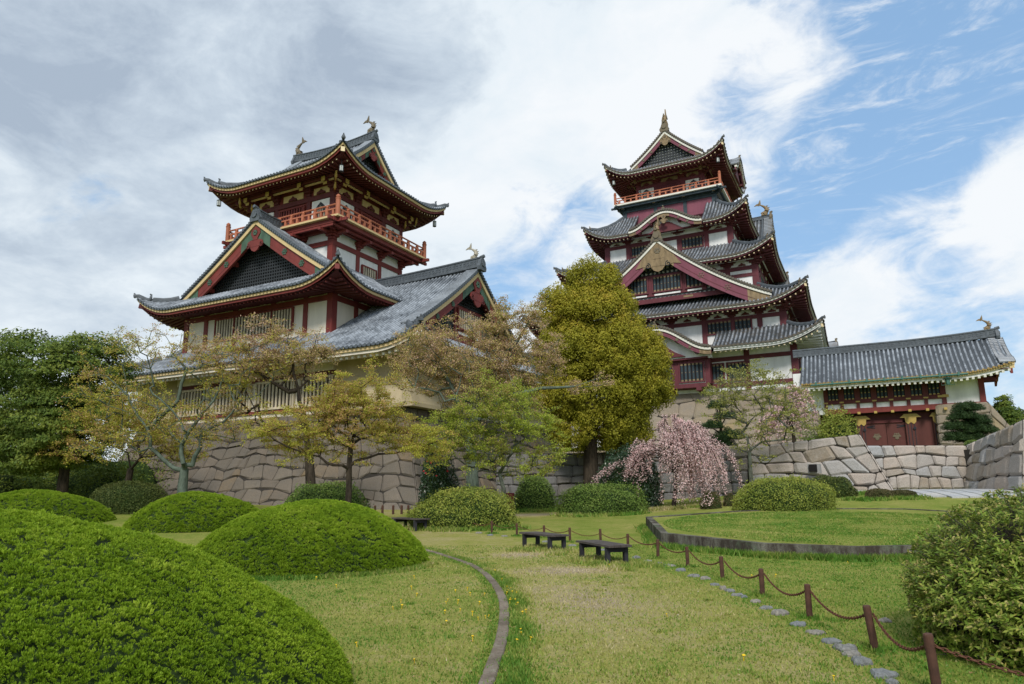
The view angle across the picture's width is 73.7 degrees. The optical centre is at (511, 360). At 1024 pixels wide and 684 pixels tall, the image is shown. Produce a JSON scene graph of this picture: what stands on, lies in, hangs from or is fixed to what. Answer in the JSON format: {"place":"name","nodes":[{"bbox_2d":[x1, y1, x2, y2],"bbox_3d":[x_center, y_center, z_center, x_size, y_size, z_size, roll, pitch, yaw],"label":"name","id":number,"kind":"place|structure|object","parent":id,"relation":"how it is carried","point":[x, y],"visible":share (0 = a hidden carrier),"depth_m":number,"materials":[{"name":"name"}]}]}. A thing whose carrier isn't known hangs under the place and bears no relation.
{"place":"outdoors","nodes":[
{"label":"outdoors","id":0,"kind":"place"},
{"bbox_2d":[0,0,1023,461],"label":"sky","id":1,"kind":"structure","parent":0,"point":[883,140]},
{"bbox_2d":[103,495,1023,683],"bbox_3d":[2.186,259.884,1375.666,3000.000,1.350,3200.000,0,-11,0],"label":"ground","id":2,"kind":"structure","parent":0,"point":[618,527],"depth_m":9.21,"materials":[{"name":"plant"}]},
{"bbox_2d":[0,474,38,493],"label":"thicket bush","id":3,"kind":"object","parent":2,"relation":"on","point":[7,484],"visible":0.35,"depth_m":41.29,"materials":[{"name":"green plant"}]},
{"bbox_2d":[5,473,55,490],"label":"thicket bush","id":4,"kind":"object","parent":2,"relation":"on","point":[28,481],"visible":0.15,"depth_m":43.19,"materials":[{"name":"green plant"}]},
{"bbox_2d":[0,349,91,474],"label":"broadleaf tree","id":5,"kind":"object","parent":2,"relation":"on","point":[6,411],"visible":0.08,"depth_m":46.49,"materials":[{"name":"green plant"}]},
{"bbox_2d":[0,489,116,524],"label":"juniper mound","id":6,"kind":"object","parent":2,"relation":"on","point":[58,503],"visible":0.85,"depth_m":27.90,"materials":[{"name":"green plant"}]},
{"bbox_2d":[36,464,103,495],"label":"thicket bush","id":7,"kind":"object","parent":2,"relation":"on","point":[74,480],"visible":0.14,"depth_m":44.83,"materials":[{"name":"green plant"}]},
{"bbox_2d":[0,326,145,492],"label":"broadleaf tree","id":8,"kind":"object","parent":2,"relation":"on","point":[26,438],"visible":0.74,"depth_m":37.64,"materials":[{"name":"green plant"}]},
{"bbox_2d":[29,444,178,489],"bbox_3d":[-30.406,8.356,51.372,13.910,4.976,3.517,0,-11,0],"label":"thicket bush","id":9,"kind":"object","parent":2,"relation":"on","point":[146,470],"visible":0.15,"depth_m":50.97,"materials":[{"name":"green plant"}]},
{"bbox_2d":[71,459,148,498],"bbox_3d":[-25.352,7.726,43.323,5.002,3.081,3.408,0,-11,0],"label":"thicket bush","id":10,"kind":"object","parent":2,"relation":"on","point":[110,476],"visible":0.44,"depth_m":42.92,"materials":[{"name":"green plant"}]},
{"bbox_2d":[34,376,215,484],"bbox_3d":[-20.772,4.428,36.965,9.500,7.400,4.356,0,-11,0],"label":"cherry tree","id":11,"kind":"object","parent":2,"relation":"on","point":[130,469],"visible":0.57,"depth_m":36.60,"materials":[{"name":"green plant"}]},
{"bbox_2d":[89,480,167,513],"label":"clipped bush","id":12,"kind":"object","parent":2,"relation":"on","point":[130,497],"visible":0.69,"depth_m":32.39,"materials":[{"name":"green plant"}]},
{"bbox_2d":[0,508,354,683],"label":"juniper mound","id":13,"kind":"object","parent":2,"relation":"on","point":[86,602],"visible":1,"depth_m":4.64,"materials":[{"name":"green plant"}]},
{"bbox_2d":[53,323,303,492],"bbox_3d":[-16.292,2.722,33.212,11.843,9.842,4.325,0,-11,0],"label":"cherry tree","id":14,"kind":"object","parent":2,"relation":"on","point":[183,470],"visible":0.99,"depth_m":33.02,"materials":[{"name":"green plant"}]},
{"bbox_2d":[122,490,258,532],"bbox_3d":[-12.343,5.909,26.996,5.516,1.575,4.936,0,-11,0],"label":"juniper mound","id":15,"kind":"object","parent":2,"relation":"on","point":[191,511],"visible":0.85,"depth_m":25.34,"materials":[{"name":"green plant"}]},
{"bbox_2d":[175,312,343,486],"bbox_3d":[-12.803,2.744,34.199,8.619,10.326,4.441,0,-11,0],"label":"cherry tree","id":16,"kind":"object","parent":2,"relation":"on","point":[310,358],"visible":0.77,"depth_m":34.28,"materials":[{"name":"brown plant"}]},
{"bbox_2d":[196,498,429,576],"bbox_3d":[-4.457,3.835,15.267,5.314,1.507,5.072,0,-11,0],"label":"juniper mound","id":17,"kind":"object","parent":2,"relation":"on","point":[317,536],"visible":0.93,"depth_m":13.66,"materials":[{"name":"green plant"}]},
{"bbox_2d":[280,478,375,507],"bbox_3d":[-8.003,6.018,29.423,3.837,1.930,3.773,9,-14,-40],"label":"clipped bush","id":18,"kind":"object","parent":2,"relation":"on","point":[328,490],"visible":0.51,"depth_m":28.89,"materials":[{"name":"green plant"}]},
{"bbox_2d":[118,407,552,509],"bbox_3d":[-13.985,9.174,58.786,33.909,6.750,27.211,-6,-12,27],"label":"stone base","id":19,"kind":"object","parent":2,"relation":"on","point":[252,471],"visible":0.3,"depth_m":46.41,"materials":[{"name":"stone"}]},
{"bbox_2d":[98,116,563,429],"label":"castle tower","id":20,"kind":"structure","parent":19,"relation":"on","point":[316,241],"depth_m":56.06,"materials":[{"name":"paint"}]},
{"bbox_2d":[177,388,211,417],"bbox_3d":[-25.034,3.295,53.795,3.520,2.120,0.190,-6,-12,27],"label":"window","id":21,"kind":"structure","parent":20,"relation":"in","point":[191,395],"depth_m":53.82,"materials":[{"name":"wood"}]},
{"bbox_2d":[213,316,235,341],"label":"window","id":22,"kind":"structure","parent":20,"relation":"in","point":[223,327],"depth_m":56.52,"materials":[{"name":"red paint"}]},
{"bbox_2d":[212,383,252,414],"bbox_3d":[-21.264,2.902,51.871,4.020,2.120,0.190,-6,-12,27],"label":"window","id":23,"kind":"structure","parent":20,"relation":"in","point":[221,401],"depth_m":51.96,"materials":[{"name":"wood"}]},
{"bbox_2d":[232,310,272,337],"bbox_3d":[-20.920,-2.892,55.058,4.358,1.940,0.190,-6,-12,27],"label":"window","id":24,"kind":"structure","parent":20,"relation":"in","point":[239,321],"depth_m":55.05,"materials":[{"name":"red paint"}]},
{"bbox_2d":[254,379,295,410],"bbox_3d":[-17.317,2.489,49.858,3.920,2.120,0.190,-6,-12,27],"label":"window","id":25,"kind":"structure","parent":20,"relation":"in","point":[272,394],"depth_m":49.80,"materials":[{"name":"wood"}]},
{"bbox_2d":[270,306,294,332],"bbox_3d":[-18.064,-3.191,53.599,2.388,1.940,0.190,-6,-12,27],"label":"window","id":26,"kind":"structure","parent":20,"relation":"in","point":[287,312],"depth_m":53.47,"materials":[{"name":"red paint"}]},
{"bbox_2d":[278,205,305,222],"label":"window","id":27,"kind":"structure","parent":20,"relation":"in","point":[301,208],"depth_m":60.07,"materials":[{"name":"red paint"}]},
{"bbox_2d":[298,374,334,406],"bbox_3d":[-13.770,2.119,48.048,3.120,2.120,0.190,-6,-12,27],"label":"window","id":28,"kind":"structure","parent":20,"relation":"in","point":[304,394],"depth_m":48.18,"materials":[{"name":"wood"}]},
{"bbox_2d":[361,264,376,278],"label":"window","id":29,"kind":"structure","parent":20,"relation":"in","point":[365,270],"depth_m":61.20,"materials":[{"name":"red paint"}]},
{"bbox_2d":[359,211,381,232],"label":"window","id":30,"kind":"structure","parent":20,"relation":"in","point":[369,217],"depth_m":62.08,"materials":[{"name":"red paint"}]},
{"bbox_2d":[457,307,481,336],"bbox_3d":[-3.451,-3.114,55.473,0.190,1.740,3.640,-6,-12,27],"label":"window","id":31,"kind":"structure","parent":20,"relation":"in","point":[461,312],"depth_m":54.87,"materials":[{"name":"red paint"}]},
{"bbox_2d":[463,380,487,410],"bbox_3d":[-2.719,2.728,51.775,0.190,2.120,3.620,-6,-12,27],"label":"window","id":32,"kind":"structure","parent":20,"relation":"in","point":[473,392],"depth_m":51.31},
{"bbox_2d":[231,349,458,502],"bbox_3d":[-6.035,2.959,25.347,8.233,7.010,4.003,0,-11,0],"label":"cherry tree","id":33,"kind":"object","parent":2,"relation":"on","point":[330,413],"visible":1,"depth_m":25.14,"materials":[{"name":"green plant"}]},
{"bbox_2d":[391,517,429,530],"bbox_3d":[-3.760,6.035,25.210,0.552,0.470,1.750,9,-14,-40],"label":"bench","id":34,"kind":"object","parent":2,"relation":"on","point":[415,520],"visible":0.85,"depth_m":24.79,"materials":[{"name":"stone"}]},
{"bbox_2d":[417,443,459,509],"bbox_3d":[-3.485,5.690,33.013,2.304,3.732,1.884,0,-11,0],"label":"camellia bush","id":35,"kind":"object","parent":2,"relation":"on","point":[440,478],"visible":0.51,"depth_m":32.66,"materials":[{"name":"green plant"}]},
{"bbox_2d":[403,483,521,528],"bbox_3d":[-1.787,5.506,25.888,4.710,1.743,2.700,0,-11,0],"label":"clipped bush","id":36,"kind":"object","parent":2,"relation":"on","point":[463,506],"visible":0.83,"depth_m":25.18,"materials":[{"name":"green plant"}]},
{"bbox_2d":[425,549,508,683],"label":"path kerb","id":37,"kind":"structure","parent":2,"relation":"on","point":[491,670],"depth_m":7.66,"materials":[{"name":"stone"}]},
{"bbox_2d":[419,367,571,499],"bbox_3d":[-0.761,3.685,30.897,7.236,7.198,4.374,0,-11,0],"label":"cherry tree","id":38,"kind":"object","parent":2,"relation":"on","point":[453,419],"visible":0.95,"depth_m":30.63,"materials":[{"name":"green plant"}]},
{"bbox_2d":[381,293,617,489],"bbox_3d":[-0.649,2.221,36.194,12.563,11.939,5.471,0,-11,0],"label":"cherry tree","id":39,"kind":"object","parent":2,"relation":"on","point":[438,356],"visible":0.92,"depth_m":36.20,"materials":[{"name":"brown plant"}]},
{"bbox_2d":[514,475,556,509],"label":"clipped bush","id":40,"kind":"object","parent":2,"relation":"on","point":[533,492],"visible":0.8,"depth_m":35.78,"materials":[{"name":"green plant"}]},
{"bbox_2d":[519,531,569,549],"bbox_3d":[0.864,4.940,18.665,0.552,0.450,1.750,5,-12,-28],"label":"bench","id":41,"kind":"object","parent":2,"relation":"on","point":[536,535],"visible":0.84,"depth_m":18.22,"materials":[{"name":"stone"}]},
{"bbox_2d":[527,253,677,487],"bbox_3d":[6.297,1.178,47.615,10.445,18.024,7.537,0,-11,0],"label":"broadleaf tree","id":42,"kind":"object","parent":2,"relation":"on","point":[625,346],"visible":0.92,"depth_m":45.84,"materials":[{"name":"green plant"}]},
{"bbox_2d":[554,481,651,514],"bbox_3d":[4.310,6.494,32.345,4.732,1.658,2.759,0,-11,0],"label":"clipped bush","id":43,"kind":"object","parent":2,"relation":"on","point":[595,498],"visible":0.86,"depth_m":31.61,"materials":[{"name":"green plant"}]},
{"bbox_2d":[576,540,631,562],"bbox_3d":[2.058,4.345,15.470,0.552,0.450,1.750,3,-11,-18],"label":"bench","id":44,"kind":"object","parent":2,"relation":"on","point":[609,546],"visible":0.85,"depth_m":14.95,"materials":[{"name":"stone"}]},
{"bbox_2d":[496,446,747,504],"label":"retaining wall","id":45,"kind":"structure","parent":2,"relation":"on","point":[568,474],"depth_m":47.53,"materials":[{"name":"stone"}]},
{"bbox_2d":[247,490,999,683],"bbox_3d":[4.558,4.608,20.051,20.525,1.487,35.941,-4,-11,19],"label":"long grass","id":46,"kind":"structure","parent":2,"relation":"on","point":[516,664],"depth_m":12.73,"materials":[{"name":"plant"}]},
{"bbox_2d":[594,441,664,506],"bbox_3d":[6.125,6.160,36.934,4.171,3.775,3.514,0,-11,0],"label":"camellia bush","id":47,"kind":"object","parent":2,"relation":"on","point":[647,486],"visible":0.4,"depth_m":36.23,"materials":[{"name":"green plant"}]},
{"bbox_2d":[591,411,743,505],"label":"weeping cherry","id":48,"kind":"object","parent":2,"relation":"on","point":[687,443],"visible":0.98,"depth_m":33.96,"materials":[{"name":"pink plant"}]},
{"bbox_2d":[699,489,721,508],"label":"clipped bush","id":49,"kind":"object","parent":2,"relation":"on","point":[716,502],"visible":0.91,"depth_m":31.60,"materials":[{"name":"green plant"}]},
{"bbox_2d":[723,493,735,506],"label":"clipped bush","id":50,"kind":"object","parent":2,"relation":"on","point":[727,498],"visible":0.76,"depth_m":32.19,"materials":[{"name":"green plant"}]},
{"bbox_2d":[758,568,764,594],"bbox_3d":[3.758,3.375,10.263,0.074,0.493,0.072,0,-11,0],"label":"chain post","id":51,"kind":"object","parent":2,"relation":"on","point":[761,580],"visible":0.85,"depth_m":10.25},
{"bbox_2d":[696,357,829,487],"bbox_3d":[13.806,3.697,37.914,7.148,7.951,4.364,0,-11,0],"label":"slim tree","id":52,"kind":"object","parent":2,"relation":"on","point":[724,400],"visible":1,"depth_m":37.83,"materials":[{"name":"green plant"}]},
{"bbox_2d":[771,609,788,615],"bbox_3d":[3.435,3.240,8.751,0.248,0.114,0.220,-1,-11,5],"label":"edging stone","id":53,"kind":"object","parent":2,"relation":"on","point":[777,612],"visible":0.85,"depth_m":8.70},
{"bbox_2d":[728,473,840,511],"bbox_3d":[11.513,5.590,28.914,4.656,1.677,3.302,0,-11,0],"label":"clipped bush","id":54,"kind":"object","parent":2,"relation":"on","point":[784,494],"visible":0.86,"depth_m":28.02,"materials":[{"name":"green plant"}]},
{"bbox_2d":[804,584,812,617],"bbox_3d":[3.694,3.039,8.498,0.074,0.505,0.072,0,-11,0],"label":"chain post","id":55,"kind":"object","parent":2,"relation":"on","point":[807,591],"visible":0.85,"depth_m":8.48,"materials":[{"name":"wood"}]},
{"bbox_2d":[764,573,804,595],"bbox_3d":[3.736,3.116,9.398,0.040,0.187,1.830,-1,-11,4],"label":"chain","id":56,"kind":"object","parent":55,"relation":"hanging from","point":[785,593],"visible":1,"depth_m":9.38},
{"bbox_2d":[646,508,994,555],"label":"retaining kerb","id":57,"kind":"structure","parent":2,"relation":"on","point":[658,530],"depth_m":16.25,"materials":[{"name":"stone"}]},
{"bbox_2d":[751,434,893,489],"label":"retaining wall","id":58,"kind":"structure","parent":2,"relation":"on","point":[851,458],"depth_m":37.98,"materials":[{"name":"grey stone"}]},
{"bbox_2d":[821,637,841,643],"bbox_3d":[3.346,2.945,7.140,0.207,0.098,0.155,3,-11,-19],"label":"edging stone","id":59,"kind":"object","parent":2,"relation":"on","point":[833,640],"visible":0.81,"depth_m":7.10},
{"bbox_2d":[812,474,858,497],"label":"clipped bush","id":60,"kind":"object","parent":2,"relation":"on","point":[846,488],"visible":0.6,"depth_m":32.77,"materials":[{"name":"green plant"}]},
{"bbox_2d":[832,643,857,651],"bbox_3d":[3.337,2.868,6.771,0.221,0.112,0.246,-1,-11,1],"label":"edging stone","id":61,"kind":"object","parent":2,"relation":"on","point":[843,647],"visible":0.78,"depth_m":6.76,"materials":[{"name":"stone"}]},
{"bbox_2d":[842,650,860,656],"bbox_3d":[3.273,2.838,6.581,0.174,0.102,0.176,-8,-13,36],"label":"edging stone","id":62,"kind":"object","parent":2,"relation":"on","point":[850,653],"visible":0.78,"depth_m":6.54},
{"bbox_2d":[851,655,872,665],"bbox_3d":[3.216,2.771,6.261,0.177,0.117,0.182,-3,-11,15],"label":"edging stone","id":63,"kind":"object","parent":2,"relation":"on","point":[861,660],"visible":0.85,"depth_m":6.23,"materials":[{"name":"stone"}]},
{"bbox_2d":[863,605,878,649],"bbox_3d":[3.593,2.715,6.815,0.074,0.533,0.072,-7,-11,-1],"label":"chain post","id":64,"kind":"object","parent":2,"relation":"on","point":[870,626],"visible":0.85,"depth_m":6.80,"materials":[{"name":"wood"}]},
{"bbox_2d":[810,591,863,619],"bbox_3d":[3.645,2.776,7.676,0.040,0.192,1.750,-1,-11,5],"label":"chain","id":65,"kind":"object","parent":64,"relation":"hanging from","point":[838,615],"visible":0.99,"depth_m":7.63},
{"bbox_2d":[865,488,893,497],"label":"clipped bush","id":66,"kind":"object","parent":2,"relation":"on","point":[878,492],"visible":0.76,"depth_m":31.30,"materials":[{"name":"green plant"}]},
{"bbox_2d":[870,668,897,678],"bbox_3d":[3.209,2.704,5.870,0.234,0.104,0.257,-3,-11,14],"label":"edging stone","id":67,"kind":"object","parent":2,"relation":"on","point":[881,672],"visible":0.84,"depth_m":5.82,"materials":[{"name":"stone"}]},
{"bbox_2d":[892,489,918,496],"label":"clipped bush","id":68,"kind":"object","parent":2,"relation":"on","point":[904,493],"visible":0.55,"depth_m":31.43,"materials":[{"name":"green plant"}]},
{"bbox_2d":[868,445,967,488],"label":"retaining wall","id":69,"kind":"structure","parent":2,"relation":"on","point":[924,467],"depth_m":41.38,"materials":[{"name":"grey stone"}]},
{"bbox_2d":[923,633,941,683],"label":"chain post","id":70,"kind":"object","parent":2,"relation":"on","point":[932,660],"visible":1,"depth_m":5.40,"materials":[{"name":"wood"}]},
{"bbox_2d":[872,613,924,651],"bbox_3d":[3.468,2.476,6.133,0.040,0.184,1.491,-3,-11,12],"label":"chain","id":71,"kind":"object","parent":70,"relation":"hanging from","point":[921,647],"visible":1,"depth_m":6.17,"materials":[{"name":"metal"}]},
{"bbox_2d":[935,644,1023,675],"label":"chain","id":72,"kind":"object","parent":70,"relation":"attached to","point":[977,661],"visible":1,"depth_m":5.15,"materials":[{"name":"metal"}]},
{"bbox_2d":[896,483,1023,674],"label":"shrub","id":73,"kind":"object","parent":2,"relation":"on","point":[967,588],"visible":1,"depth_m":6.53,"materials":[{"name":"green plant"}]},
{"bbox_2d":[964,419,1023,490],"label":"retaining wall","id":74,"kind":"structure","parent":2,"relation":"on","point":[995,460],"depth_m":36.79,"materials":[{"name":"grey stone"}]},
{"bbox_2d":[375,525,971,680],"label":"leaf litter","id":75,"kind":"object","parent":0,"point":[678,632],"visible":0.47,"depth_m":7.75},
{"bbox_2d":[492,449,971,486],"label":"terrace","id":76,"kind":"structure","parent":0,"point":[967,454],"depth_m":41.38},
{"bbox_2d":[563,387,789,452],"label":"stone base","id":77,"kind":"object","parent":76,"relation":"on","point":[685,407],"visible":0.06,"depth_m":82.60,"materials":[{"name":"beige stone"}]},
{"bbox_2d":[521,109,838,393],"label":"castle keep","id":78,"kind":"structure","parent":77,"relation":"on","point":[687,244],"depth_m":88.75,"materials":[{"name":"white paint"}]},
{"bbox_2d":[629,277,648,296],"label":"window","id":79,"kind":"structure","parent":78,"relation":"in","point":[640,286],"depth_m":90.01,"materials":[{"name":"red paint"}]},
{"bbox_2d":[630,243,649,258],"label":"window","id":80,"kind":"structure","parent":78,"relation":"in","point":[635,250],"depth_m":98.81,"materials":[{"name":"red paint"}]},
{"bbox_2d":[651,272,681,293],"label":"window","id":81,"kind":"structure","parent":78,"relation":"in","point":[667,282],"depth_m":88.38,"materials":[{"name":"red paint"}]},
{"bbox_2d":[658,182,680,194],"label":"window","id":82,"kind":"structure","parent":78,"relation":"in","point":[679,183],"depth_m":102.02,"materials":[{"name":"red paint"}]},
{"bbox_2d":[678,361,704,382],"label":"window","id":83,"kind":"structure","parent":78,"relation":"in","point":[689,372],"depth_m":83.35,"materials":[{"name":"red paint"}]},
{"bbox_2d":[680,234,703,249],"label":"window","id":84,"kind":"structure","parent":78,"relation":"in","point":[696,241],"depth_m":95.14,"materials":[{"name":"red paint"}]},
{"bbox_2d":[684,273,703,288],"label":"window","id":85,"kind":"structure","parent":78,"relation":"in","point":[690,282],"depth_m":86.89,"materials":[{"name":"red paint"}]},
{"bbox_2d":[712,363,724,382],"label":"window","id":86,"kind":"structure","parent":78,"relation":"in","point":[716,370],"depth_m":83.29,"materials":[{"name":"red paint"}]},
{"bbox_2d":[706,319,732,335],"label":"window","id":87,"kind":"structure","parent":78,"relation":"in","point":[711,329],"depth_m":85.17,"materials":[{"name":"red paint"}]},
{"bbox_2d":[726,361,747,380],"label":"window","id":88,"kind":"structure","parent":78,"relation":"in","point":[741,364],"depth_m":82.30,"materials":[{"name":"red paint"}]},
{"bbox_2d":[733,317,752,329],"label":"window","id":89,"kind":"structure","parent":78,"relation":"in","point":[740,324],"depth_m":83.82,"materials":[{"name":"red paint"}]},
{"bbox_2d":[700,399,743,447],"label":"pine tree","id":90,"kind":"object","parent":76,"relation":"on","point":[722,436],"visible":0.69,"depth_m":43.17,"materials":[{"name":"green plant"}]},
{"bbox_2d":[753,385,817,445],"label":"weeping cherry","id":91,"kind":"object","parent":76,"relation":"on","point":[791,422],"visible":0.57,"depth_m":45.66,"materials":[{"name":"plant"}]},
{"bbox_2d":[786,411,820,442],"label":"stone base","id":92,"kind":"object","parent":76,"relation":"on","point":[796,435],"visible":0.16,"depth_m":69.50,"materials":[{"name":"beige stone"}]},
{"bbox_2d":[796,422,825,440],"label":"shrub","id":93,"kind":"object","parent":76,"relation":"on","point":[809,438],"visible":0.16,"depth_m":44.36,"materials":[{"name":"green plant"}]},
{"bbox_2d":[814,405,859,438],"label":"shrub","id":94,"kind":"object","parent":76,"relation":"on","point":[838,429],"visible":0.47,"depth_m":43.15,"materials":[{"name":"green plant"}]},
{"bbox_2d":[793,315,1015,445],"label":"gatehouse","id":95,"kind":"object","parent":76,"relation":"on","point":[891,393],"visible":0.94,"depth_m":66.75,"materials":[{"name":"tile"}]},
{"bbox_2d":[826,388,839,401],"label":"window","id":96,"kind":"structure","parent":95,"relation":"in","point":[832,395],"depth_m":69.03,"materials":[{"name":"black wood"}]},
{"bbox_2d":[842,387,855,400],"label":"window","id":97,"kind":"structure","parent":95,"relation":"in","point":[848,394],"depth_m":68.36,"materials":[{"name":"black wood"}]},
{"bbox_2d":[858,385,872,399],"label":"window","id":98,"kind":"structure","parent":95,"relation":"in","point":[865,393],"depth_m":67.73,"materials":[{"name":"black wood"}]},
{"bbox_2d":[866,423,887,445],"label":"gate door","id":99,"kind":"structure","parent":95,"relation":"in","point":[876,432],"depth_m":67.53,"materials":[{"name":"red wood"}]},
{"bbox_2d":[874,384,888,398],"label":"window","id":100,"kind":"structure","parent":95,"relation":"in","point":[881,392],"depth_m":67.04,"materials":[{"name":"black wood"}]},
{"bbox_2d":[886,422,907,445],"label":"gate door","id":101,"kind":"structure","parent":95,"relation":"in","point":[896,432],"depth_m":66.75,"materials":[{"name":"red wood"}]},
{"bbox_2d":[891,383,905,397],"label":"window","id":102,"kind":"structure","parent":95,"relation":"in","point":[898,391],"depth_m":66.40,"materials":[{"name":"black wood"}]},
{"bbox_2d":[908,382,923,396],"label":"window","id":103,"kind":"structure","parent":95,"relation":"in","point":[915,390],"depth_m":65.74,"materials":[{"name":"black wood"}]},
{"bbox_2d":[926,381,941,395],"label":"window","id":104,"kind":"structure","parent":95,"relation":"in","point":[933,389],"depth_m":65.09,"materials":[{"name":"black wood"}]},
{"bbox_2d":[934,402,992,444],"bbox_3d":[43.392,7.142,65.555,4.780,5.700,6.231,-6,-12,27],"label":"stone base","id":105,"kind":"object","parent":76,"relation":"on","point":[941,413],"visible":0.26,"depth_m":64.11,"materials":[{"name":"beige stone"}]},
{"bbox_2d":[939,400,999,442],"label":"pine tree","id":106,"kind":"object","parent":76,"relation":"on","point":[971,424],"visible":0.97,"depth_m":46.59,"materials":[{"name":"green plant"}]},
{"bbox_2d":[988,402,1009,429],"bbox_3d":[45.090,6.394,61.657,2.800,5.700,0.398,-6,-12,27],"label":"stone base","id":107,"kind":"object","parent":76,"relation":"on","point":[999,422],"visible":0.18,"depth_m":62.28,"materials":[{"name":"beige stone"}]},
{"bbox_2d":[992,394,1021,424],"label":"distant tree","id":108,"kind":"object","parent":76,"relation":"on","point":[1004,409],"visible":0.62,"depth_m":94.14,"materials":[{"name":"green plant"}]},
{"bbox_2d":[653,509,1013,545],"bbox_3d":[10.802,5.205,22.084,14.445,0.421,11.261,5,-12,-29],"label":"raised lawn","id":109,"kind":"structure","parent":0,"point":[660,520],"depth_m":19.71,"materials":[{"name":"plant"}]},
{"bbox_2d":[858,489,1022,497],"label":"paving","id":110,"kind":"structure","parent":0,"point":[963,493],"depth_m":33.31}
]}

